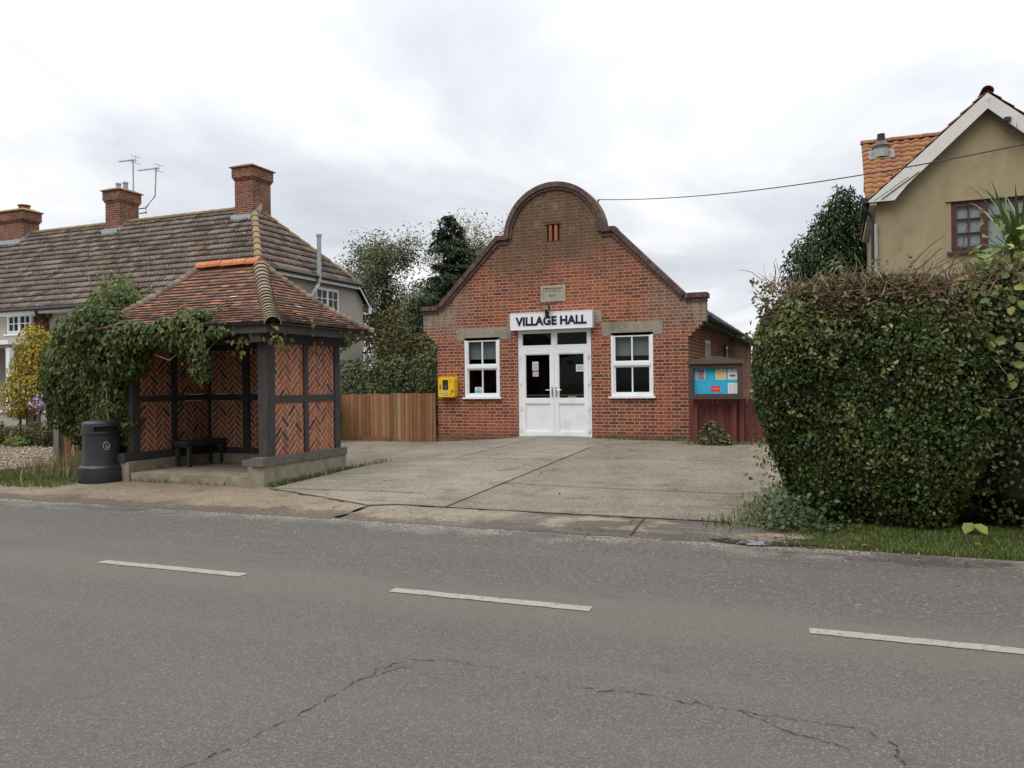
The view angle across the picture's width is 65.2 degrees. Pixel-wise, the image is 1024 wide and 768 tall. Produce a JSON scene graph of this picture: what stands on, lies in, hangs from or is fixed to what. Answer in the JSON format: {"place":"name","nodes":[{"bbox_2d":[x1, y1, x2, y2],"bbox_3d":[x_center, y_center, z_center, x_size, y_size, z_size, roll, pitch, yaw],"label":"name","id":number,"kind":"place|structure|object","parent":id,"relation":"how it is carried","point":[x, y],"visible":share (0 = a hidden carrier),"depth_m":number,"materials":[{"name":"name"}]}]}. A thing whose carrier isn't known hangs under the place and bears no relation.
{"place":"outdoors","nodes":[
{"label":"outdoors","id":0,"kind":"place"},
{"bbox_2d":[0,481,364,518],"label":"path","id":1,"kind":"structure","parent":0,"point":[241,499],"depth_m":11.54,"materials":[{"name":"beige gravel"}]},
{"bbox_2d":[77,419,121,482],"bbox_3d":[-6.934,1.111,13.506,0.724,1.038,0.724,-1,0,22],"label":"litter bin","id":2,"kind":"object","parent":1,"relation":"on","point":[100,463],"visible":0.95,"depth_m":13.26,"materials":[{"name":"black plastic"}]},
{"bbox_2d":[341,440,436,468],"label":"side path","id":3,"kind":"structure","parent":0,"point":[360,451],"depth_m":17.77,"materials":[{"name":"beige concrete"}]},
{"bbox_2d":[271,436,684,507],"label":"pavement","id":4,"kind":"structure","parent":0,"point":[425,475],"depth_m":13.31,"materials":[{"name":"concrete"}]},
{"bbox_2d":[447,448,586,505],"bbox_3d":[0.373,1.415,13.187,0.022,0.252,6.480,-1,0,22],"label":"pavement joint","id":5,"kind":"object","parent":4,"relation":"on","point":[508,480],"visible":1,"depth_m":12.10,"materials":[{"name":"grey concrete"}]},
{"bbox_2d":[0,498,1023,767],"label":"road","id":6,"kind":"structure","parent":0,"point":[134,636],"depth_m":4.83,"materials":[{"name":"grey asphalt"}]},
{"bbox_2d":[0,485,968,585],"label":"grit","id":7,"kind":"object","parent":6,"relation":"on","point":[474,532],"visible":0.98,"depth_m":8.70,"materials":[{"name":"gravel"}]},
{"bbox_2d":[89,464,1006,566],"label":"fallen leaves","id":8,"kind":"object","parent":6,"relation":"on","point":[704,527],"visible":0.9,"depth_m":8.13,"materials":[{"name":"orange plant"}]},
{"bbox_2d":[0,391,1023,558],"bbox_3d":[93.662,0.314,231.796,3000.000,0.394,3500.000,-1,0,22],"label":"ground","id":9,"kind":"structure","parent":0,"point":[1004,524],"depth_m":8.72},
{"bbox_2d":[3,436,30,446],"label":"plant","id":10,"kind":"object","parent":9,"relation":"on","point":[14,441],"visible":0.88,"depth_m":20.45,"materials":[{"name":"green plant"}]},
{"bbox_2d":[0,322,52,432],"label":"golden shrub","id":11,"kind":"object","parent":9,"relation":"on","point":[31,359],"visible":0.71,"depth_m":21.40,"materials":[{"name":"yellow plant"}]},
{"bbox_2d":[0,420,52,446],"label":"flower bed","id":12,"kind":"object","parent":9,"relation":"on","point":[5,432],"visible":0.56,"depth_m":20.86,"materials":[{"name":"green plant"}]},
{"bbox_2d":[0,410,52,436],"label":"garden wall","id":13,"kind":"structure","parent":9,"relation":"on","point":[8,422],"depth_m":23.88,"materials":[{"name":"white paint"}]},
{"bbox_2d":[0,445,71,469],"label":"gravel","id":14,"kind":"structure","parent":9,"relation":"on","point":[20,449],"depth_m":18.28,"materials":[{"name":"beige gravel"}]},
{"bbox_2d":[0,467,77,487],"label":"grass","id":15,"kind":"structure","parent":9,"relation":"on","point":[25,480],"depth_m":13.56,"materials":[{"name":"green plant"}]},
{"bbox_2d":[27,386,52,446],"bbox_3d":[-12.030,0.847,20.560,1.094,1.598,0.556,-1,0,14],"label":"aster plant","id":16,"kind":"object","parent":9,"relation":"on","point":[39,404],"visible":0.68,"depth_m":20.58,"materials":[{"name":"purple plant"}]},
{"bbox_2d":[1,446,81,481],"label":"tall grass","id":17,"kind":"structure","parent":9,"relation":"on","point":[63,466],"depth_m":14.21,"materials":[{"name":"green plant"}]},
{"bbox_2d":[53,415,63,460],"bbox_3d":[-9.259,1.111,16.360,0.150,1.400,0.150,-1,0,22],"label":"wooden post","id":18,"kind":"object","parent":9,"relation":"on","point":[58,440],"visible":0.29,"depth_m":16.30,"materials":[{"name":"grey wood"}]},
{"bbox_2d":[46,417,71,445],"bbox_3d":[-10.510,0.832,20.436,3.439,1.797,1.524,-1,0,22],"label":"shrub","id":19,"kind":"object","parent":9,"relation":"on","point":[49,434],"visible":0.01,"depth_m":20.46,"materials":[{"name":"green plant"}]},
{"bbox_2d":[64,434,80,463],"bbox_3d":[-7.743,1.087,15.801,3.020,1.111,0.090,-1,0,22],"label":"board fence","id":20,"kind":"object","parent":9,"relation":"on","point":[67,445],"visible":0.02,"depth_m":16.29,"materials":[{"name":"brown wood"}]},
{"bbox_2d":[0,163,371,410],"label":"terraced house","id":21,"kind":"structure","parent":9,"relation":"on","point":[44,271],"depth_m":27.91,"materials":[{"name":"tile"}]},
{"bbox_2d":[5,370,24,408],"bbox_3d":[-16.960,0.179,27.426,1.320,1.350,0.150,-1,0,22],"label":"window","id":22,"kind":"structure","parent":21,"relation":"in","point":[5,370],"depth_m":27.41,"materials":[{"name":"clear glass"}]},
{"bbox_2d":[3,315,30,335],"bbox_3d":[-16.871,-2.043,27.379,1.370,0.750,0.150,-1,0,22],"label":"window","id":23,"kind":"structure","parent":21,"relation":"in","point":[9,333],"depth_m":27.41,"materials":[{"name":"white glass"}]},
{"bbox_2d":[27,313,50,342],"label":"wall creeper","id":24,"kind":"object","parent":21,"relation":"attached to","point":[45,319],"depth_m":26.78,"materials":[{"name":"orange plant"}]},
{"bbox_2d":[118,155,139,190],"bbox_3d":[-14.649,-7.891,30.557,0.764,1.532,0.440,-1,0,22],"label":"aerial","id":25,"kind":"object","parent":21,"relation":"attached to","point":[133,160],"visible":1,"depth_m":30.48,"materials":[{"name":"metal"}]},
{"bbox_2d":[138,163,162,213],"bbox_3d":[-13.900,-7.450,30.688,0.964,1.832,0.440,-1,0,22],"label":"aerial","id":26,"kind":"object","parent":21,"relation":"attached to","point":[156,168],"visible":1,"depth_m":30.60,"materials":[{"name":"metal"}]},
{"bbox_2d":[316,286,338,310],"bbox_3d":[-6.555,-2.812,28.331,0.082,1.180,1.450,-1,0,22],"label":"window","id":27,"kind":"structure","parent":21,"relation":"in","point":[327,290],"depth_m":28.36,"materials":[{"name":"white glass"}]},
{"bbox_2d":[79,257,373,487],"bbox_3d":[-4.963,-0.267,14.190,4.221,3.893,2.987,-1,0,22],"label":"bus shelter","id":28,"kind":"object","parent":9,"relation":"on","point":[287,425],"visible":0.9,"depth_m":13.80,"materials":[{"name":"brick"}]},
{"bbox_2d":[171,437,227,466],"bbox_3d":[-5.741,1.251,14.718,0.380,0.464,1.020,-1,0,22],"label":"bench","id":29,"kind":"object","parent":28,"relation":"on","point":[189,444],"visible":1,"depth_m":14.43,"materials":[{"name":"black wood"}]},
{"bbox_2d":[36,260,367,454],"bbox_3d":[-6.229,-0.322,14.234,6.765,4.032,2.955,-1,0,22],"label":"creeper","id":30,"kind":"object","parent":28,"relation":"attached to","point":[82,376],"visible":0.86,"depth_m":13.59,"materials":[{"name":"green plant"}]},
{"bbox_2d":[329,221,431,393],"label":"poplar tree","id":31,"kind":"object","parent":9,"relation":"on","point":[376,262],"visible":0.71,"depth_m":44.62,"materials":[{"name":"green plant"}]},
{"bbox_2d":[340,393,437,441],"bbox_3d":[-3.095,0.857,19.824,2.750,1.261,0.105,-1,0,22],"label":"board fence","id":32,"kind":"object","parent":9,"relation":"on","point":[373,416],"visible":0.79,"depth_m":19.77,"materials":[{"name":"brown wood"}]},
{"bbox_2d":[340,352,437,423],"bbox_3d":[-3.588,0.376,22.727,4.481,2.543,1.568,-1,0,22],"label":"hedge","id":33,"kind":"object","parent":9,"relation":"on","point":[406,370],"visible":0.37,"depth_m":22.45,"materials":[{"name":"green plant"}]},
{"bbox_2d":[362,305,433,409],"bbox_3d":[-4.286,-0.631,29.795,3.423,4.570,2.615,-1,0,56],"label":"shrub","id":34,"kind":"object","parent":9,"relation":"on","point":[409,347],"visible":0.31,"depth_m":29.11,"materials":[{"name":"green plant"}]},
{"bbox_2d":[377,277,439,354],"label":"poplar tree","id":35,"kind":"object","parent":9,"relation":"on","point":[404,307],"visible":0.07,"depth_m":41.83,"materials":[{"name":"green plant"}]},
{"bbox_2d":[381,325,435,390],"bbox_3d":[-2.699,-0.499,31.215,7.185,4.304,3.871,-1,0,29],"label":"shrub","id":36,"kind":"object","parent":9,"relation":"on","point":[396,328],"visible":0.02,"depth_m":32.65,"materials":[{"name":"green plant"}]},
{"bbox_2d":[416,339,437,438],"bbox_3d":[-1.654,-0.137,22.604,1.909,3.519,4.222,-1,0,-2],"label":"shrub","id":37,"kind":"object","parent":9,"relation":"on","point":[431,348],"visible":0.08,"depth_m":21.05,"materials":[{"name":"green plant"}]},
{"bbox_2d":[391,215,477,375],"bbox_3d":[-2.331,-2.628,33.655,7.137,9.076,6.189,-1,0,42],"label":"conifer tree","id":38,"kind":"object","parent":9,"relation":"on","point":[452,269],"visible":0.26,"depth_m":33.25,"materials":[{"name":"green plant"}]},
{"bbox_2d":[397,221,488,295],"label":"pale tree","id":39,"kind":"object","parent":9,"relation":"on","point":[433,262],"visible":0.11,"depth_m":48.83,"materials":[{"name":"green plant"}]},
{"bbox_2d":[126,435,807,528],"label":"weeds","id":40,"kind":"object","parent":9,"relation":"on","point":[306,477],"visible":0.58,"depth_m":12.94,"materials":[{"name":"green plant"}]},
{"bbox_2d":[437,205,514,259],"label":"pale tree","id":41,"kind":"object","parent":9,"relation":"on","point":[480,248],"visible":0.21,"depth_m":45.44,"materials":[{"name":"green plant"}]},
{"bbox_2d":[420,181,754,440],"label":"village hall","id":42,"kind":"structure","parent":9,"relation":"on","point":[560,246],"depth_m":18.23,"materials":[{"name":"brick"}]},
{"bbox_2d":[438,377,457,397],"bbox_3d":[-1.534,0.081,19.106,0.440,0.485,0.200,-1,0,22],"label":"defibrillator cabinet","id":43,"kind":"object","parent":42,"relation":"attached to","point":[447,387],"visible":1,"depth_m":19.03,"materials":[{"name":"yellow metal"}]},
{"bbox_2d":[443,380,447,389],"bbox_3d":[-1.581,0.024,19.044,0.144,0.234,0.007,-1,0,22],"label":"viewing window","id":44,"kind":"structure","parent":43,"relation":"in","point":[445,382],"depth_m":19.04,"materials":[{"name":"black glass"}]},
{"bbox_2d":[475,387,481,392],"bbox_3d":[-0.795,0.150,18.951,0.175,0.150,0.003,-1,0,22],"label":"window sticker","id":45,"kind":"object","parent":42,"relation":"attached to","point":[478,389],"depth_m":18.95,"materials":[{"name":"paper"}]},
{"bbox_2d":[462,337,501,398],"bbox_3d":[-0.687,-0.371,18.913,0.995,1.442,0.220,-1,0,22],"label":"window","id":46,"kind":"structure","parent":42,"relation":"in","point":[489,348],"depth_m":18.93,"materials":[{"name":"white glass"}]},
{"bbox_2d":[532,362,537,370],"bbox_3d":[0.538,-0.411,18.421,0.145,0.200,0.003,-1,0,22],"label":"paper notice","id":47,"kind":"object","parent":42,"relation":"attached to","point":[534,365],"visible":1,"depth_m":18.43,"materials":[{"name":"paper"}]},
{"bbox_2d":[533,372,538,376],"bbox_3d":[0.545,-0.229,18.420,0.145,0.115,0.003,-1,0,22],"label":"paper notice","id":48,"kind":"object","parent":42,"relation":"attached to","point":[535,374],"visible":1,"depth_m":18.41,"materials":[{"name":"paper"}]},
{"bbox_2d":[519,350,554,435],"bbox_3d":[0.580,0.205,18.387,0.839,1.967,0.191,-1,0,22],"label":"door","id":49,"kind":"structure","parent":42,"relation":"in","point":[538,414],"depth_m":18.39,"materials":[{"name":"white plastic"}]},
{"bbox_2d":[541,304,549,315],"bbox_3d":[0.798,-1.663,18.094,0.170,0.267,0.326,-1,0,22],"label":"floodlight","id":50,"kind":"object","parent":42,"relation":"attached to","point":[545,307],"visible":1,"depth_m":17.98,"materials":[{"name":"black paint"}]},
{"bbox_2d":[510,309,593,330],"bbox_3d":[0.892,-1.441,18.133,1.960,0.396,0.142,-1,0,22],"label":"sign","id":51,"kind":"object","parent":42,"relation":"attached to","point":[571,319],"visible":1,"depth_m":18.05,"materials":[{"name":"white plastic"}]},
{"bbox_2d":[554,349,590,435],"bbox_3d":[1.363,0.195,18.071,0.839,1.967,0.191,-1,0,22],"label":"door","id":52,"kind":"structure","parent":42,"relation":"in","point":[571,414],"depth_m":18.09,"materials":[{"name":"white plastic"}]},
{"bbox_2d":[576,364,583,370],"bbox_3d":[1.526,-0.361,18.023,0.175,0.155,0.003,-1,0,22],"label":"paper notice","id":53,"kind":"object","parent":42,"relation":"attached to","point":[579,367],"visible":1,"depth_m":18.02,"materials":[{"name":"paper"}]},
{"bbox_2d":[609,332,655,397],"bbox_3d":[2.646,-0.411,17.566,1.035,1.442,0.220,-1,0,22],"label":"window","id":54,"kind":"structure","parent":42,"relation":"in","point":[621,345],"depth_m":17.59,"materials":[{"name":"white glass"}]},
{"bbox_2d":[705,340,710,356],"bbox_3d":[4.822,-0.443,19.863,0.080,1.270,1.050,-1,0,22],"label":"window","id":55,"kind":"structure","parent":42,"relation":"in","point":[707,343],"depth_m":19.87,"materials":[{"name":"grey glass"}]},
{"bbox_2d":[597,144,1023,201],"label":"overhead cable","id":56,"kind":"object","parent":42,"relation":"attached to","point":[830,179],"visible":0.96,"depth_m":12.38,"materials":[{"name":"black paint"}]},
{"bbox_2d":[697,420,732,445],"bbox_3d":[4.127,1.145,16.270,0.677,0.819,0.507,-1,0,0],"label":"weed clump","id":57,"kind":"object","parent":9,"relation":"on","point":[718,441],"visible":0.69,"depth_m":16.16,"materials":[{"name":"green plant"}]},
{"bbox_2d":[689,398,764,442],"bbox_3d":[5.249,0.747,16.412,3.180,0.981,0.160,-1,0,22],"label":"board fence","id":58,"kind":"object","parent":9,"relation":"on","point":[708,407],"visible":0.16,"depth_m":16.67,"materials":[{"name":"brown wood"}]},
{"bbox_2d":[775,183,867,298],"bbox_3d":[9.625,-2.127,24.165,4.123,7.737,2.975,-1,0,22],"label":"cypress tree","id":59,"kind":"object","parent":9,"relation":"on","point":[837,229],"visible":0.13,"depth_m":23.80,"materials":[{"name":"green plant"}]},
{"bbox_2d":[728,221,1023,531],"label":"hedge","id":60,"kind":"object","parent":9,"relation":"on","point":[860,403],"visible":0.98,"depth_m":8.24,"materials":[{"name":"green plant"}]},
{"bbox_2d":[783,517,1023,560],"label":"grass","id":61,"kind":"structure","parent":9,"relation":"on","point":[960,542],"depth_m":7.78,"materials":[{"name":"green plant"}]},
{"bbox_2d":[962,523,987,534],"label":"leaf","id":62,"kind":"object","parent":61,"relation":"on","point":[969,527],"visible":1,"depth_m":7.97,"materials":[{"name":"plant"}]},
{"bbox_2d":[859,85,1023,280],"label":"rendered house","id":63,"kind":"structure","parent":9,"relation":"on","point":[914,212],"depth_m":17.49,"materials":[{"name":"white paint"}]},
{"bbox_2d":[945,194,1023,254],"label":"window","id":64,"kind":"structure","parent":63,"relation":"in","point":[966,210],"depth_m":17.34,"materials":[{"name":"brown glass"}]},
{"bbox_2d":[933,181,1023,273],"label":"cordyline","id":65,"kind":"object","parent":9,"relation":"on","point":[1012,233],"visible":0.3,"depth_m":10.96,"materials":[{"name":"green plant"}]},
{"bbox_2d":[935,209,1023,528],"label":"shrub","id":66,"kind":"object","parent":9,"relation":"on","point":[1006,496],"visible":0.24,"depth_m":8.10,"materials":[{"name":"green plant"}]},
{"bbox_2d":[0,0,1023,377],"label":"sky","id":67,"kind":"structure","parent":0,"point":[371,115],"materials":[{"name":"white"}]},
{"bbox_2d":[336,505,815,548],"bbox_3d":[0.559,1.571,9.083,5.455,0.038,1.106,-1,0,22],"label":"apron","id":68,"kind":"object","parent":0,"point":[663,529],"visible":0.98,"depth_m":9.01,"materials":[{"name":"grey concrete"}]},
{"bbox_2d":[410,504,713,520],"bbox_3d":[0.283,1.543,9.713,4.545,0.005,0.144,-1,0,20],"label":"pavement joint","id":69,"kind":"object","parent":68,"relation":"on","point":[562,512],"visible":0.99,"depth_m":9.60,"materials":[{"name":"grey concrete"}]},
{"bbox_2d":[712,538,815,545],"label":"puddle water","id":70,"kind":"structure","parent":68,"relation":"on","point":[743,541],"depth_m":7.88,"materials":[{"name":"grey liquid"}]},
{"bbox_2d":[447,441,852,533],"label":"courtyard","id":71,"kind":"structure","parent":0,"point":[626,470],"depth_m":11.55,"materials":[{"name":"grey concrete"}]},
{"bbox_2d":[509,483,761,494],"bbox_3d":[1.903,1.458,11.047,4.381,0.010,0.024,-1,0,23],"label":"pavement joint","id":72,"kind":"object","parent":71,"relation":"on","point":[621,488],"visible":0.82,"depth_m":11.22,"materials":[{"name":"grey concrete"}]},
{"bbox_2d":[686,356,744,441],"bbox_3d":[4.216,0.389,16.537,1.160,1.920,0.280,-1,0,22],"label":"notice board","id":73,"kind":"object","parent":71,"relation":"on","point":[699,389],"visible":0.93,"depth_m":16.50,"materials":[{"name":"blue fabric"}]},
{"bbox_2d":[696,369,704,379],"bbox_3d":[3.922,-0.194,16.650,0.191,0.222,0.003,-1,0,22],"label":"poster","id":74,"kind":"object","parent":73,"relation":"attached to","point":[700,374],"visible":1,"depth_m":16.65,"materials":[{"name":"paper"}]},
{"bbox_2d":[711,386,719,391],"bbox_3d":[4.208,0.101,16.536,0.186,0.122,0.003,-1,0,22],"label":"poster","id":75,"kind":"object","parent":73,"relation":"attached to","point":[715,388],"visible":1,"depth_m":16.54,"materials":[{"name":"red paper"}]},
{"bbox_2d":[716,369,725,379],"bbox_3d":[4.305,-0.199,16.495,0.209,0.222,0.003,-1,0,22],"label":"poster","id":76,"kind":"object","parent":73,"relation":"attached to","point":[720,374],"visible":1,"depth_m":16.49,"materials":[{"name":"paper"}]},
{"bbox_2d":[728,369,736,379],"bbox_3d":[4.521,-0.202,16.408,0.186,0.222,0.003,-1,0,22],"label":"poster","id":77,"kind":"object","parent":73,"relation":"attached to","point":[732,374],"visible":1,"depth_m":16.41,"materials":[{"name":"paper"}]},
{"bbox_2d":[728,383,736,393],"bbox_3d":[4.525,0.086,16.408,0.186,0.216,0.003,-1,0,22],"label":"poster","id":78,"kind":"object","parent":73,"relation":"attached to","point":[732,387],"visible":1,"depth_m":16.41,"materials":[{"name":"paper"}]}
]}

